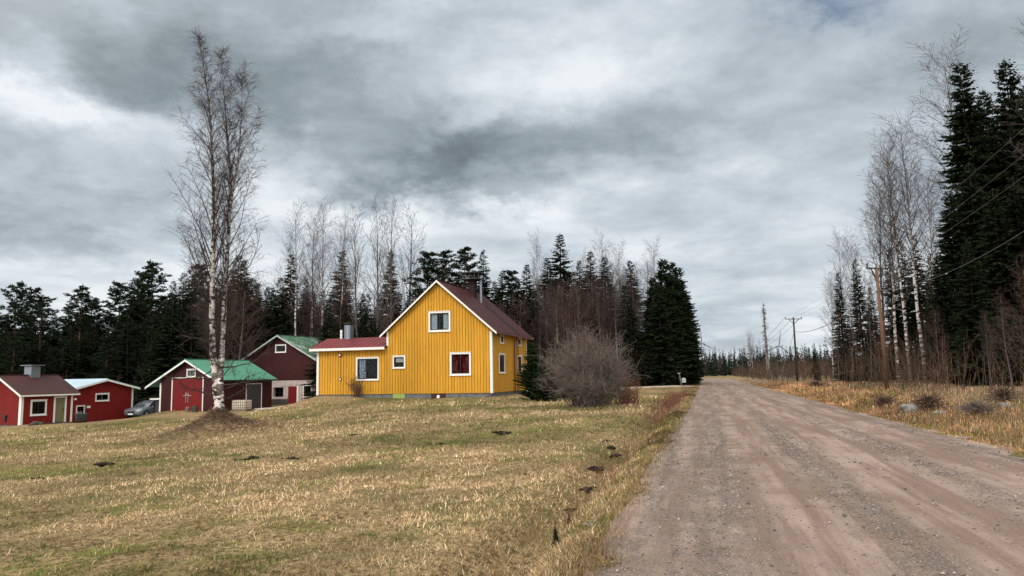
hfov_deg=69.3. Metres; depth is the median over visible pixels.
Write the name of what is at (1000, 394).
brush heap
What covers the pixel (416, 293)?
alder tree
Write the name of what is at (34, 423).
boulder
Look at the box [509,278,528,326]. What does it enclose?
spruce tree
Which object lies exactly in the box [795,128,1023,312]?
power line
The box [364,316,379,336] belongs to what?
spruce tree
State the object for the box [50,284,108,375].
pine tree
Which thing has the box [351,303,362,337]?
spruce tree
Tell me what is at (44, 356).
spruce tree
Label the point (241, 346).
alder tree
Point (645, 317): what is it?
spruce tree
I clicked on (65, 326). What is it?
spruce tree
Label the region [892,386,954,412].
brush heap
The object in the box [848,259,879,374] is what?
spruce tree
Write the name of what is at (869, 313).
alder tree
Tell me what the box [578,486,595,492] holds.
earth clod
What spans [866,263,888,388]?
wooden pole
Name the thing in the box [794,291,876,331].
power line
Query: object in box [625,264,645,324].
alder tree
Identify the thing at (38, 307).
pine tree
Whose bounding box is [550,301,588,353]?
alder tree
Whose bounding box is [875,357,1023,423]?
roadside saplings
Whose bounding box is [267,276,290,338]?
spruce tree
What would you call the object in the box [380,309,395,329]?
alder tree
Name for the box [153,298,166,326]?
spruce tree
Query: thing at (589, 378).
leafless bush
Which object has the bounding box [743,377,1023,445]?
tall dry grass
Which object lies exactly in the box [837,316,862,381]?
spruce tree
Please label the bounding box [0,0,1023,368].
sky
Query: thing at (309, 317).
alder tree
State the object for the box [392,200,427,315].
aspen tree
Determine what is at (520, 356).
window
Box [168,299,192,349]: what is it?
spruce tree
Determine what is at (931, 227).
power line
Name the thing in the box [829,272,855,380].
spruce tree
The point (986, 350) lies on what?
alder tree
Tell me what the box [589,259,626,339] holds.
alder tree
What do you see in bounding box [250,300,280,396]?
spruce tree
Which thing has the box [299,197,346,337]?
birch tree
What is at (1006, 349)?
alder tree
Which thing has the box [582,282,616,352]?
alder tree
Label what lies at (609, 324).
alder tree
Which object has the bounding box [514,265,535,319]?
spruce tree
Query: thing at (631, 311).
spruce tree
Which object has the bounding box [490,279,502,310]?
spruce tree
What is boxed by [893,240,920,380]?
spruce tree
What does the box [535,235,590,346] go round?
spruce tree
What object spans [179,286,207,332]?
alder tree
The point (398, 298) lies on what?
alder tree
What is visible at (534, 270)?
birch tree
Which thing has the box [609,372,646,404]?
leafless bush
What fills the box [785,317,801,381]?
crossarm pole
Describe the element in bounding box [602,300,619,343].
alder tree
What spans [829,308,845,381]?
alder tree
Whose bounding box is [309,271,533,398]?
yellow house
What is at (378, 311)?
spruce tree
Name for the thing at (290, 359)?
stone based barn
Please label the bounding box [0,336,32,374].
pine tree
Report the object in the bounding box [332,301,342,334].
spruce tree
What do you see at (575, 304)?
alder tree
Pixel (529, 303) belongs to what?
spruce tree
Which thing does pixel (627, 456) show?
ditch weeds
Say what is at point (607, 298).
alder tree
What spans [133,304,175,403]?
spruce tree
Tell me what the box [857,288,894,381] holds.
spruce tree
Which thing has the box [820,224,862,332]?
birch tree
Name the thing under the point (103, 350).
pine tree
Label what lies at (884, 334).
alder tree
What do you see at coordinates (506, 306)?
alder tree
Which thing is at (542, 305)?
alder tree
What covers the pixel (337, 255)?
birch tree
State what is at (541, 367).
forest underbrush
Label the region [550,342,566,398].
evergreen bush
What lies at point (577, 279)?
spruce tree
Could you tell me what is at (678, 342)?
spruce tree
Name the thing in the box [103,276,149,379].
spruce tree
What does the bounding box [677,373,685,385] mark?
mailbox
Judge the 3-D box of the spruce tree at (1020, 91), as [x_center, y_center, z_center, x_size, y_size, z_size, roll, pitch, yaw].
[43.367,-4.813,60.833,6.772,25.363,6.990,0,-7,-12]
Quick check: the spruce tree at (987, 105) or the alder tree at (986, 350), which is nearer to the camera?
the alder tree at (986, 350)
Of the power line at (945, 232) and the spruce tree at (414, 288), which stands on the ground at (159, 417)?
the spruce tree at (414, 288)
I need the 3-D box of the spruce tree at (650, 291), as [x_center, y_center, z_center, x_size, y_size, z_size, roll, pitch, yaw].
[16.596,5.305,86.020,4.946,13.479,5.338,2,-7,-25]
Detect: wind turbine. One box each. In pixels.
[699,329,714,352]
[770,331,788,353]
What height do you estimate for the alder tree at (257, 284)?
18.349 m
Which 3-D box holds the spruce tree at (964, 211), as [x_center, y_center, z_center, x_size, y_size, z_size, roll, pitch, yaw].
[34.413,-0.948,54.644,6.821,16.861,6.569,0,-7,-11]
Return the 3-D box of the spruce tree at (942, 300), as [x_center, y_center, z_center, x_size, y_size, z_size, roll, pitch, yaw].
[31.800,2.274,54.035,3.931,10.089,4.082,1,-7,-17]
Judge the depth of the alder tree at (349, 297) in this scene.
92.97 m
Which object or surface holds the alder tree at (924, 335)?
on the ground at (159, 417)
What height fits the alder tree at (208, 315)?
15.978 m
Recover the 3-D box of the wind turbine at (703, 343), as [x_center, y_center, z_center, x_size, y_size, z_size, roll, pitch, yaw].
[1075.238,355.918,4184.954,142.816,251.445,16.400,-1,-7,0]
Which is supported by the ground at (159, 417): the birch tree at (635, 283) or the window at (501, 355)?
the birch tree at (635, 283)
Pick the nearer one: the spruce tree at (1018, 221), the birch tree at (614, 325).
the spruce tree at (1018, 221)
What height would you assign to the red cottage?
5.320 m
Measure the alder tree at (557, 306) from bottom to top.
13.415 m
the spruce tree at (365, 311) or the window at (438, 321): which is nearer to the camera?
the window at (438, 321)
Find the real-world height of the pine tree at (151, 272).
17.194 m
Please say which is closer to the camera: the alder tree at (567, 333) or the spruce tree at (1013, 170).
the spruce tree at (1013, 170)
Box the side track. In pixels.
[526,385,702,390]
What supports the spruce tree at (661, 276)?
on the ground at (159, 417)
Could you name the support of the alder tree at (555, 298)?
on the ground at (159, 417)
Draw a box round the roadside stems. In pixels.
[893,397,1023,433]
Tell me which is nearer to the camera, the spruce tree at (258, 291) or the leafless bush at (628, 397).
the leafless bush at (628, 397)
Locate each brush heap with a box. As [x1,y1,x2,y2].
[804,377,829,387]
[865,388,909,406]
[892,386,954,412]
[951,394,1005,415]
[980,380,1023,402]
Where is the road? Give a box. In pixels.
[582,378,1023,575]
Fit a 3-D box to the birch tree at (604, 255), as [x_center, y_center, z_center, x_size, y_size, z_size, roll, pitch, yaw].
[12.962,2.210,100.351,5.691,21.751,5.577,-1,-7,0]
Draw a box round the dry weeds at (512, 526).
[416,480,606,575]
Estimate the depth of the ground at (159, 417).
13.70 m
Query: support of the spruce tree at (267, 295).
on the ground at (159, 417)
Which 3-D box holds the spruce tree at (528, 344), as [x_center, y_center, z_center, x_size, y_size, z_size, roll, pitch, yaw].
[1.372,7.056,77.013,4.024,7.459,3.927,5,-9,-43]
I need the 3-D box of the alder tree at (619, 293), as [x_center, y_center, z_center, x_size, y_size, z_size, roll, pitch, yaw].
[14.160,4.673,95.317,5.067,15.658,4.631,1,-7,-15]
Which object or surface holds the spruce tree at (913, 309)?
on the ground at (159, 417)
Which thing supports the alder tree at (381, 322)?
on the ground at (159, 417)
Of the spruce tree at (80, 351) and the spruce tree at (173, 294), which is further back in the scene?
the spruce tree at (173, 294)
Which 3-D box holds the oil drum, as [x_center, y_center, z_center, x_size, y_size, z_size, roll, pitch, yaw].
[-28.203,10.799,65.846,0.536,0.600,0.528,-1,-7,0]
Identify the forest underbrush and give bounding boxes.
[62,341,652,416]
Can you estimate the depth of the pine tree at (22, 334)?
80.80 m
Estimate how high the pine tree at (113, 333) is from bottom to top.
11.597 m
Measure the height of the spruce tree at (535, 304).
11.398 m
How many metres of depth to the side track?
78.13 m
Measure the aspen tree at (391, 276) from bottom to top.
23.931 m
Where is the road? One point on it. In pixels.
(735, 404)
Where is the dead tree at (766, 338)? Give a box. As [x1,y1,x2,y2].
[761,305,770,378]
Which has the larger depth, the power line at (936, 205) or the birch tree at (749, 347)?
the birch tree at (749, 347)
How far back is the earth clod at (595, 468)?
14.38 m
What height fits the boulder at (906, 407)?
0.433 m
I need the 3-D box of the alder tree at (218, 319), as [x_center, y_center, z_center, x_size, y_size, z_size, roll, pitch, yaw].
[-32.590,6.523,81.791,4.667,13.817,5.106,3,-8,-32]
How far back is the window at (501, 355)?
52.40 m
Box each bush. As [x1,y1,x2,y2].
[342,368,369,396]
[512,342,542,399]
[522,314,651,408]
[529,354,562,401]
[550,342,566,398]
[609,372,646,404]
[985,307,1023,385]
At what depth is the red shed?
66.96 m
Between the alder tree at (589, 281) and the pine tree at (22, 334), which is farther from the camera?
the alder tree at (589, 281)
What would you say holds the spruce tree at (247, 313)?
on the ground at (159, 417)
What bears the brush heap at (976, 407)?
on the ground at (159, 417)
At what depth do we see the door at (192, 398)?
67.20 m
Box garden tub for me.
[74,413,87,422]
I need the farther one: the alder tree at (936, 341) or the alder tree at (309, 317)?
the alder tree at (309, 317)
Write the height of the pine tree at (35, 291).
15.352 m
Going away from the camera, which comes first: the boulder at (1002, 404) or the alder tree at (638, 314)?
the boulder at (1002, 404)
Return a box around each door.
[55,398,64,421]
[172,379,187,410]
[187,379,202,410]
[247,384,260,408]
[288,386,296,403]
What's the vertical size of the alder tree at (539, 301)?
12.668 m
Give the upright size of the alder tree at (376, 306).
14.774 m
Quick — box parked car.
[124,400,154,417]
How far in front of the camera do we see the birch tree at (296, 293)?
88.71 m
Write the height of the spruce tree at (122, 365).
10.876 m
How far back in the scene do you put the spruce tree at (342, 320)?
80.52 m
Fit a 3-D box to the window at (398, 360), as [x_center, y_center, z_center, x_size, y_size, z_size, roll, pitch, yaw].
[-7.805,5.191,51.908,1.020,0.935,0.690,-3,-7,16]
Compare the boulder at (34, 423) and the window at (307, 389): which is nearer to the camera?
the boulder at (34, 423)
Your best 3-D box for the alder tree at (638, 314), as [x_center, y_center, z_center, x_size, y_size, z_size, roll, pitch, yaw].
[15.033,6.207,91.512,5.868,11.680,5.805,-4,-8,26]
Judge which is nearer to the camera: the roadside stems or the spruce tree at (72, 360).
the roadside stems
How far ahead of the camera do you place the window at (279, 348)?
79.98 m
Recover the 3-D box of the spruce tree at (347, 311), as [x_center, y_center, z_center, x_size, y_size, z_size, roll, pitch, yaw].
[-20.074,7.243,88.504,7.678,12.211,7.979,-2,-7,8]
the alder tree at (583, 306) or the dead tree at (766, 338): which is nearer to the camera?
the alder tree at (583, 306)
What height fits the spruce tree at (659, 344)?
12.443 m
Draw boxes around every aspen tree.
[336,202,376,335]
[350,196,397,330]
[371,193,415,323]
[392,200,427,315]
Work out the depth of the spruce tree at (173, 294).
90.51 m
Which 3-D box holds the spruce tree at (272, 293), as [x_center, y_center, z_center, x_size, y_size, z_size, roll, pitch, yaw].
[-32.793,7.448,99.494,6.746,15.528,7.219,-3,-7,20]
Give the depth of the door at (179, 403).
67.78 m
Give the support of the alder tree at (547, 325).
on the ground at (159, 417)
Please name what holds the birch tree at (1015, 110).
on the ground at (159, 417)
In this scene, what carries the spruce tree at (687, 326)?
on the ground at (159, 417)
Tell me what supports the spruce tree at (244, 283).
on the ground at (159, 417)
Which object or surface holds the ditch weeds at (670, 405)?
on the ground at (159, 417)
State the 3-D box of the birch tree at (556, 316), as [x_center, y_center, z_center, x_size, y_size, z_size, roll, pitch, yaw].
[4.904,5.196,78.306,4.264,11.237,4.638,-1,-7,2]
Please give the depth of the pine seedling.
7.84 m
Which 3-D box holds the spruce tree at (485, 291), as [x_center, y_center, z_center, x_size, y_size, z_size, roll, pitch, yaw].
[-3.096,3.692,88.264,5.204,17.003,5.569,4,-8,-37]
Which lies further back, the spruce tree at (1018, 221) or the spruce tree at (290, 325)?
the spruce tree at (290, 325)
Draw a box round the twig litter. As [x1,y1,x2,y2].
[111,406,328,444]
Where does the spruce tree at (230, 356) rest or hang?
on the ground at (159, 417)
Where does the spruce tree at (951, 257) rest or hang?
on the ground at (159, 417)
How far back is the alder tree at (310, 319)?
88.38 m
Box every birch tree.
[158,24,281,412]
[267,200,325,335]
[290,199,330,335]
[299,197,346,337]
[319,206,364,319]
[527,229,546,307]
[540,285,554,355]
[541,285,576,353]
[579,272,609,335]
[587,229,616,290]
[602,273,627,354]
[605,240,628,318]
[613,277,627,358]
[620,256,645,338]
[637,236,663,295]
[744,330,755,376]
[817,271,839,379]
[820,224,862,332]
[837,228,874,373]
[852,131,921,381]
[855,127,922,379]
[856,100,950,381]
[888,23,1006,251]
[898,149,954,332]
[990,16,1023,189]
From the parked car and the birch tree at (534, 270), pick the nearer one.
the parked car
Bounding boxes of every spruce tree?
[0,331,19,374]
[27,337,47,373]
[29,333,48,369]
[41,315,61,360]
[41,346,58,373]
[48,333,62,366]
[52,298,78,371]
[55,327,89,378]
[70,333,95,375]
[80,330,104,378]
[98,310,110,353]
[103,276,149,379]
[105,315,143,396]
[105,345,124,382]
[124,312,159,402]
[130,328,156,416]
[132,302,189,405]
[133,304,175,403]
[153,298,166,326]
[154,308,189,393]
[155,301,208,395]
[166,279,178,318]
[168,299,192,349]
[170,271,194,334]
[181,265,198,339]
[188,314,208,358]
[207,256,250,352]
[216,313,238,359]
[228,278,278,396]
[238,260,255,325]
[238,300,268,356]
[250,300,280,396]
[252,283,263,309]
[262,287,271,309]
[263,288,275,311]
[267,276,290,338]
[268,294,281,335]
[277,306,293,396]
[278,254,305,333]
[284,309,301,386]
[296,308,302,335]
[298,279,314,334]
[299,304,336,400]
[300,293,317,336]
[313,292,326,335]
[323,252,354,329]
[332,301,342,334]
[333,298,353,331]
[335,303,350,338]
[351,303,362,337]
[356,315,371,337]
[357,299,370,335]
[358,294,371,331]
[363,294,374,325]
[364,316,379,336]
[369,296,385,331]
[375,252,404,330]
[389,297,399,322]
[405,280,421,306]
[477,250,497,306]
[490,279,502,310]
[492,270,513,319]
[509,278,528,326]
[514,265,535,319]
[514,303,526,327]
[520,321,537,381]
[523,301,547,376]
[524,290,551,359]
[524,291,545,348]
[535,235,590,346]
[536,258,556,337]
[549,272,587,354]
[565,286,587,355]
[574,261,590,341]
[580,250,616,359]
[582,308,603,357]
[597,256,624,358]
[611,285,639,384]
[618,296,650,385]
[619,261,644,381]
[637,277,672,385]
[638,299,647,378]
[643,283,684,385]
[652,259,692,383]
[663,260,700,384]
[663,290,690,385]
[673,267,707,383]
[682,280,706,382]
[692,314,705,378]
[811,343,821,380]
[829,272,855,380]
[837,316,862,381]
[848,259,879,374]
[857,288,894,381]
[878,249,910,380]
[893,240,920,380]
[900,233,932,377]
[910,253,934,380]
[919,189,988,373]
[922,252,962,383]
[935,163,1001,348]
[937,60,1004,342]
[944,240,1006,386]
[951,353,976,383]
[956,87,1014,205]
[969,189,1023,382]
[980,59,1023,259]
[988,176,1023,352]
[1009,84,1023,181]
[1012,243,1023,308]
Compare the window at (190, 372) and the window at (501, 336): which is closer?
the window at (501, 336)
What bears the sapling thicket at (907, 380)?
on the ground at (159, 417)
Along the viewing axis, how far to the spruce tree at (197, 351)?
76.98 m
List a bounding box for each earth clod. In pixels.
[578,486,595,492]
[586,466,603,471]
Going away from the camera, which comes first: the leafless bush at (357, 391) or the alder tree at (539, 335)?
the leafless bush at (357, 391)
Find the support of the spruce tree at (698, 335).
on the ground at (159, 417)
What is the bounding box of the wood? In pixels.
[699,337,913,375]
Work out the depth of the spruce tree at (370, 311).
99.36 m
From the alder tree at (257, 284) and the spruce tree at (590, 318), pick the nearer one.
the spruce tree at (590, 318)
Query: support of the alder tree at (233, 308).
on the ground at (159, 417)
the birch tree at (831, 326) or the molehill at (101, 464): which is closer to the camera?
the molehill at (101, 464)
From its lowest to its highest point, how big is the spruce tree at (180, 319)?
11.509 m
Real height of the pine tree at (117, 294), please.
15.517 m
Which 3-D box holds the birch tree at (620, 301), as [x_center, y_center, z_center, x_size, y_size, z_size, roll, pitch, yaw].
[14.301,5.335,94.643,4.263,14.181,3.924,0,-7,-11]
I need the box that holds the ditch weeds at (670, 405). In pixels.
[642,387,687,417]
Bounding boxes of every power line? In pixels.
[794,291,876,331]
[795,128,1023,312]
[806,157,1020,311]
[822,177,1022,308]
[879,231,1023,290]
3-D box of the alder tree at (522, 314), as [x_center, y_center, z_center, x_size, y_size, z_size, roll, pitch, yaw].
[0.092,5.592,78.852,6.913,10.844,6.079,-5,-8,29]
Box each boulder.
[29,421,38,425]
[899,403,920,412]
[932,410,948,414]
[1000,402,1010,406]
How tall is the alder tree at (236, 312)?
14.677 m
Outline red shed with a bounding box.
[64,378,139,422]
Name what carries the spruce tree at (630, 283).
on the ground at (159, 417)
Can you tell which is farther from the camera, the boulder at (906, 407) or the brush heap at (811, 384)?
the brush heap at (811, 384)
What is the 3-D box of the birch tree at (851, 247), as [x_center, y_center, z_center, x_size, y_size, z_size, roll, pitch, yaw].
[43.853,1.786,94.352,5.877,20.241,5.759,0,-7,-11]
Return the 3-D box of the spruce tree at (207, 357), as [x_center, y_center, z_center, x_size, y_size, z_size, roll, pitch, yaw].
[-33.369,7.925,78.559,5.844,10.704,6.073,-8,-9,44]
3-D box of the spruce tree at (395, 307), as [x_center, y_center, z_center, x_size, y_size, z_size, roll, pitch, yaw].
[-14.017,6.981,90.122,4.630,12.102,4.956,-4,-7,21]
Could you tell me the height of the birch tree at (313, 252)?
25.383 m
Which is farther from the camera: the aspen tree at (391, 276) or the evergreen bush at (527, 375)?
the aspen tree at (391, 276)
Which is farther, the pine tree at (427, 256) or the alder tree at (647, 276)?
the alder tree at (647, 276)
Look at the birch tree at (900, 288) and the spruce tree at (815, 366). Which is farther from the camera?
the spruce tree at (815, 366)
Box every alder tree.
[179,276,272,362]
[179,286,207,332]
[190,277,247,359]
[201,307,229,356]
[202,289,233,357]
[221,278,250,343]
[221,288,250,358]
[229,270,269,305]
[282,277,337,336]
[290,278,317,336]
[293,291,320,336]
[298,285,319,336]
[308,296,337,339]
[314,287,359,341]
[332,274,368,331]
[363,273,384,336]
[374,302,394,329]
[374,310,387,336]
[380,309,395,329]
[383,271,412,320]
[407,289,420,306]
[494,295,517,322]
[496,301,512,319]
[503,293,544,342]
[519,282,553,348]
[526,286,548,332]
[529,308,552,364]
[531,301,563,357]
[540,275,573,341]
[540,276,580,346]
[542,277,600,350]
[542,284,594,351]
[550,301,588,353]
[555,282,605,352]
[562,277,598,343]
[574,245,619,351]
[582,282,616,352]
[586,280,614,343]
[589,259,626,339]
[590,274,624,348]
[598,296,624,348]
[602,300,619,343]
[610,266,639,331]
[612,267,644,371]
[615,295,645,345]
[624,294,646,381]
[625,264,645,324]
[635,252,654,322]
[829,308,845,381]
[838,288,862,382]
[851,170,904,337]
[858,274,878,382]
[861,300,894,369]
[912,308,934,382]
[922,307,951,384]
[974,307,994,387]
[985,282,1022,389]
[991,255,1023,373]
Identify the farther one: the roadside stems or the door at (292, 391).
the door at (292, 391)
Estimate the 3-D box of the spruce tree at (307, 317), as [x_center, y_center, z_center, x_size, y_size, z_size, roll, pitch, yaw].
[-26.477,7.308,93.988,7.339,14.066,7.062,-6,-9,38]
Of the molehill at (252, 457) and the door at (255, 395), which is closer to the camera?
the molehill at (252, 457)
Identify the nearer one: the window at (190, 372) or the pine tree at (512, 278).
the window at (190, 372)
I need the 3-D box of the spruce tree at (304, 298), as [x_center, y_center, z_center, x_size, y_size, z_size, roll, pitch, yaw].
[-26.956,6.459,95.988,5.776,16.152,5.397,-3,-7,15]
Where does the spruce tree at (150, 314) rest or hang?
on the ground at (159, 417)
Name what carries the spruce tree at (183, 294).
on the ground at (159, 417)
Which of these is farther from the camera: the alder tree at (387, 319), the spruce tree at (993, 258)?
the alder tree at (387, 319)
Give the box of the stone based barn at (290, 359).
[241,334,320,404]
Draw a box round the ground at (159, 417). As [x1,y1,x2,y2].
[0,375,1023,575]
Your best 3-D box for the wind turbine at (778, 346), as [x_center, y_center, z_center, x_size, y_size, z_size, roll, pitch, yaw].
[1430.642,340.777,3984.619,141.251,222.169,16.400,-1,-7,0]
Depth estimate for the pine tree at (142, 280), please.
88.31 m
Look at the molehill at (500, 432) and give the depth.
23.23 m
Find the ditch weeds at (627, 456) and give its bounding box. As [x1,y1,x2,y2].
[489,390,686,558]
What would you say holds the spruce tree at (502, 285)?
on the ground at (159, 417)
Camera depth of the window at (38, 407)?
56.03 m
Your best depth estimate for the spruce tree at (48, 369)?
78.60 m
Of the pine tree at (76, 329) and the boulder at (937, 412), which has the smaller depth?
the boulder at (937, 412)
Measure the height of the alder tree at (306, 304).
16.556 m
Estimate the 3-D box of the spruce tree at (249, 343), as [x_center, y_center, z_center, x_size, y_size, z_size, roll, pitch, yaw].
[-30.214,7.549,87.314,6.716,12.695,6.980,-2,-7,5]
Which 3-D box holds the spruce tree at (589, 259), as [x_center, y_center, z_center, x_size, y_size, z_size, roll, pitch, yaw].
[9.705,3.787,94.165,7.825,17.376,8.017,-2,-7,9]
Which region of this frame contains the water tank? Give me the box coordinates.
[231,399,252,410]
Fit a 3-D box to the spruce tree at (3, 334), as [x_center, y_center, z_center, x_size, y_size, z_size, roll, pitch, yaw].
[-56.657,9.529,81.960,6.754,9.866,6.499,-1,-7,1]
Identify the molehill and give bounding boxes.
[93,462,114,466]
[244,455,258,459]
[492,431,510,435]
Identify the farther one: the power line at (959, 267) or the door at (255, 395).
the door at (255, 395)
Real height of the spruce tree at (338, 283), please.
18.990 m
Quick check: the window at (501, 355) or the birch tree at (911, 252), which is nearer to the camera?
the window at (501, 355)
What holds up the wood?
on the ground at (159, 417)
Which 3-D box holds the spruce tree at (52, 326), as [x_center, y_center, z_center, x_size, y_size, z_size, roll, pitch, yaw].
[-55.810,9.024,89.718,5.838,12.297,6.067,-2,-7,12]
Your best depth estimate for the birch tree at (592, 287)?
88.60 m
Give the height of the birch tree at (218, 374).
19.940 m
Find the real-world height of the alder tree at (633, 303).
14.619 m
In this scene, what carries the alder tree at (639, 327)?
on the ground at (159, 417)
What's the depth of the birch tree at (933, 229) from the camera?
60.82 m
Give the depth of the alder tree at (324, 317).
86.17 m
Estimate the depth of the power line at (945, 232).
39.79 m
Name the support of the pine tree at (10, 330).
on the ground at (159, 417)
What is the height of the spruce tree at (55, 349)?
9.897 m
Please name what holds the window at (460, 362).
in the yellow house
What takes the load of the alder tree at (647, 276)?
on the ground at (159, 417)
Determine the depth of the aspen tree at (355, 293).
84.38 m
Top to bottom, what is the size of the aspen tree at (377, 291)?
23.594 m
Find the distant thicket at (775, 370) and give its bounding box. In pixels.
[732,346,893,381]
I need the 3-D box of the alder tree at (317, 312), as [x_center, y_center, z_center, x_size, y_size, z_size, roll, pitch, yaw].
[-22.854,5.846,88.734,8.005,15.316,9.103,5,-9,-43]
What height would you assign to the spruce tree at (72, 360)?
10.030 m
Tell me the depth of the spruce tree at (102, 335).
92.00 m
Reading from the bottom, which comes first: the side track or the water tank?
the water tank
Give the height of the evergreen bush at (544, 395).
2.991 m
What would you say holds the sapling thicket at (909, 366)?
on the ground at (159, 417)
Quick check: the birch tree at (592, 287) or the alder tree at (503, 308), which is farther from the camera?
the birch tree at (592, 287)
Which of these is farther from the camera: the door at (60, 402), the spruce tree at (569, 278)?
the spruce tree at (569, 278)
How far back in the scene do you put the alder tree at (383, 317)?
87.60 m
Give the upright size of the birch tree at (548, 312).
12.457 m
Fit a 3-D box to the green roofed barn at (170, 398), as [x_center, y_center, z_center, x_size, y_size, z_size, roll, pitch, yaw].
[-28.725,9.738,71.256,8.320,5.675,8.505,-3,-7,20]
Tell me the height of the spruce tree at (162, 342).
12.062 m
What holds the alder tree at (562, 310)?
on the ground at (159, 417)
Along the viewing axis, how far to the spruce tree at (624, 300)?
90.09 m
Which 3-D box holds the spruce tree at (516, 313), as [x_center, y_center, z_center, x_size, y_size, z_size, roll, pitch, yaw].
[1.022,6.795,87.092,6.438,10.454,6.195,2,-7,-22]
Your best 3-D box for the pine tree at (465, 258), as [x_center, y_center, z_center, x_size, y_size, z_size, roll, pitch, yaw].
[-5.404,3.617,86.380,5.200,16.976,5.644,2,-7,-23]
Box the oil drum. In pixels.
[192,406,197,411]
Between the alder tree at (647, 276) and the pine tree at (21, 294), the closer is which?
the pine tree at (21, 294)
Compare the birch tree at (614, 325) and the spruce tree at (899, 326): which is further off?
the birch tree at (614, 325)
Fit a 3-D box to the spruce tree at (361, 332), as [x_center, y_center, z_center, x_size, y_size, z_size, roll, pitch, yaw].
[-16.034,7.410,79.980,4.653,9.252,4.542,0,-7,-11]
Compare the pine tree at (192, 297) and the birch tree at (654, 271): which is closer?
the pine tree at (192, 297)
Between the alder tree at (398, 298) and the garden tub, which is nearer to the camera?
the garden tub
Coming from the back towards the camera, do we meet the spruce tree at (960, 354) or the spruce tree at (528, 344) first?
the spruce tree at (528, 344)
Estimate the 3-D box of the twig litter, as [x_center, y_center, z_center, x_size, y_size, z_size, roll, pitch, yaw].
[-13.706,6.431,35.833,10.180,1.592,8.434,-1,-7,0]
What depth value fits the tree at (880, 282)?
68.41 m
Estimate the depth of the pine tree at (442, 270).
88.34 m
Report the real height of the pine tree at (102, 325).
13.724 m
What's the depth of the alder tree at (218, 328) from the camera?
81.19 m
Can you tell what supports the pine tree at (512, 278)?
on the ground at (159, 417)
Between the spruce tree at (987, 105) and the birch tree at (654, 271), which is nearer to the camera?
the spruce tree at (987, 105)
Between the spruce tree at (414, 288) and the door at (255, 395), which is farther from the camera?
the spruce tree at (414, 288)
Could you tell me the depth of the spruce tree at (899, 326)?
73.58 m
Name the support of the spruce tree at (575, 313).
on the ground at (159, 417)
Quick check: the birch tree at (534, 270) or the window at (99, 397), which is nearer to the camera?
the window at (99, 397)
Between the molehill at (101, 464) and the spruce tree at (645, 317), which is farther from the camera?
the spruce tree at (645, 317)
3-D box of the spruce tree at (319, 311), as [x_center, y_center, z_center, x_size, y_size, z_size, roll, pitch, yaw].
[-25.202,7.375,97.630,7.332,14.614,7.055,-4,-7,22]
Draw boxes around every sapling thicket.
[811,324,1022,392]
[836,326,998,393]
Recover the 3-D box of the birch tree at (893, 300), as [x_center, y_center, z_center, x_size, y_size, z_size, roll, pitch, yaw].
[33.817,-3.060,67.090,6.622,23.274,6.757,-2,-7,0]
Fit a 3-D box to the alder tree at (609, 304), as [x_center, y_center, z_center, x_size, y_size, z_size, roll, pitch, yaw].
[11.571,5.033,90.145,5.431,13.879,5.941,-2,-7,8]
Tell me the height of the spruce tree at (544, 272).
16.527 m
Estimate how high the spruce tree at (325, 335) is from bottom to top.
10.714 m
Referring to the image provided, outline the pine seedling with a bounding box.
[551,527,559,545]
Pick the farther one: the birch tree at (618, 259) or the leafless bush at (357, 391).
the birch tree at (618, 259)
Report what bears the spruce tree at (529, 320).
on the ground at (159, 417)
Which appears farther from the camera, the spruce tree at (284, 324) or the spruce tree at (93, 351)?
the spruce tree at (284, 324)
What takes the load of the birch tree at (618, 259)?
on the ground at (159, 417)
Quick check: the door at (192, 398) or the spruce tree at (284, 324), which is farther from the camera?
the spruce tree at (284, 324)
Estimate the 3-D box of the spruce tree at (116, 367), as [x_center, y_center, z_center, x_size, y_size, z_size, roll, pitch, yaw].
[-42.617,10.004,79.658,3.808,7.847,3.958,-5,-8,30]
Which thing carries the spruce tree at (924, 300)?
on the ground at (159, 417)
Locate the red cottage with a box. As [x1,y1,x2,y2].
[0,365,80,425]
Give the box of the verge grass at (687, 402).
[369,380,1023,575]
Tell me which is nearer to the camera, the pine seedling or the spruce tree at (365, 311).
the pine seedling
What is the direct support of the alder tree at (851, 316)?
on the ground at (159, 417)
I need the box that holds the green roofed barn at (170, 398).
[145,359,277,412]
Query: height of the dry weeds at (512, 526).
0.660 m
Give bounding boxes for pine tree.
[0,280,49,369]
[0,319,25,369]
[0,331,45,372]
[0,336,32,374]
[8,287,51,357]
[16,295,61,372]
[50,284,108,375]
[60,325,82,354]
[69,313,106,342]
[72,297,106,369]
[83,342,120,380]
[87,280,133,378]
[103,315,127,374]
[118,259,177,368]
[120,274,155,335]
[183,263,219,329]
[401,251,439,297]
[418,250,461,291]
[446,246,486,291]
[490,270,526,318]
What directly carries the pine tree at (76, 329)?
on the ground at (159, 417)
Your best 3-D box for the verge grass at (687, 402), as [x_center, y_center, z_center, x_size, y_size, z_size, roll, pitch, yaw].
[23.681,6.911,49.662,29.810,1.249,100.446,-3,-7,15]
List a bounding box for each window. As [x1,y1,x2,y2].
[30,399,47,415]
[76,405,84,412]
[95,393,108,401]
[186,369,195,376]
[275,344,285,352]
[303,385,311,396]
[355,357,378,380]
[392,355,405,368]
[428,310,450,331]
[449,352,470,375]
[499,353,505,373]
[500,335,504,343]
[517,355,521,371]
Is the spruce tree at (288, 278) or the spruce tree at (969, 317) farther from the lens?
the spruce tree at (288, 278)
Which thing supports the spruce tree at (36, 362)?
on the ground at (159, 417)

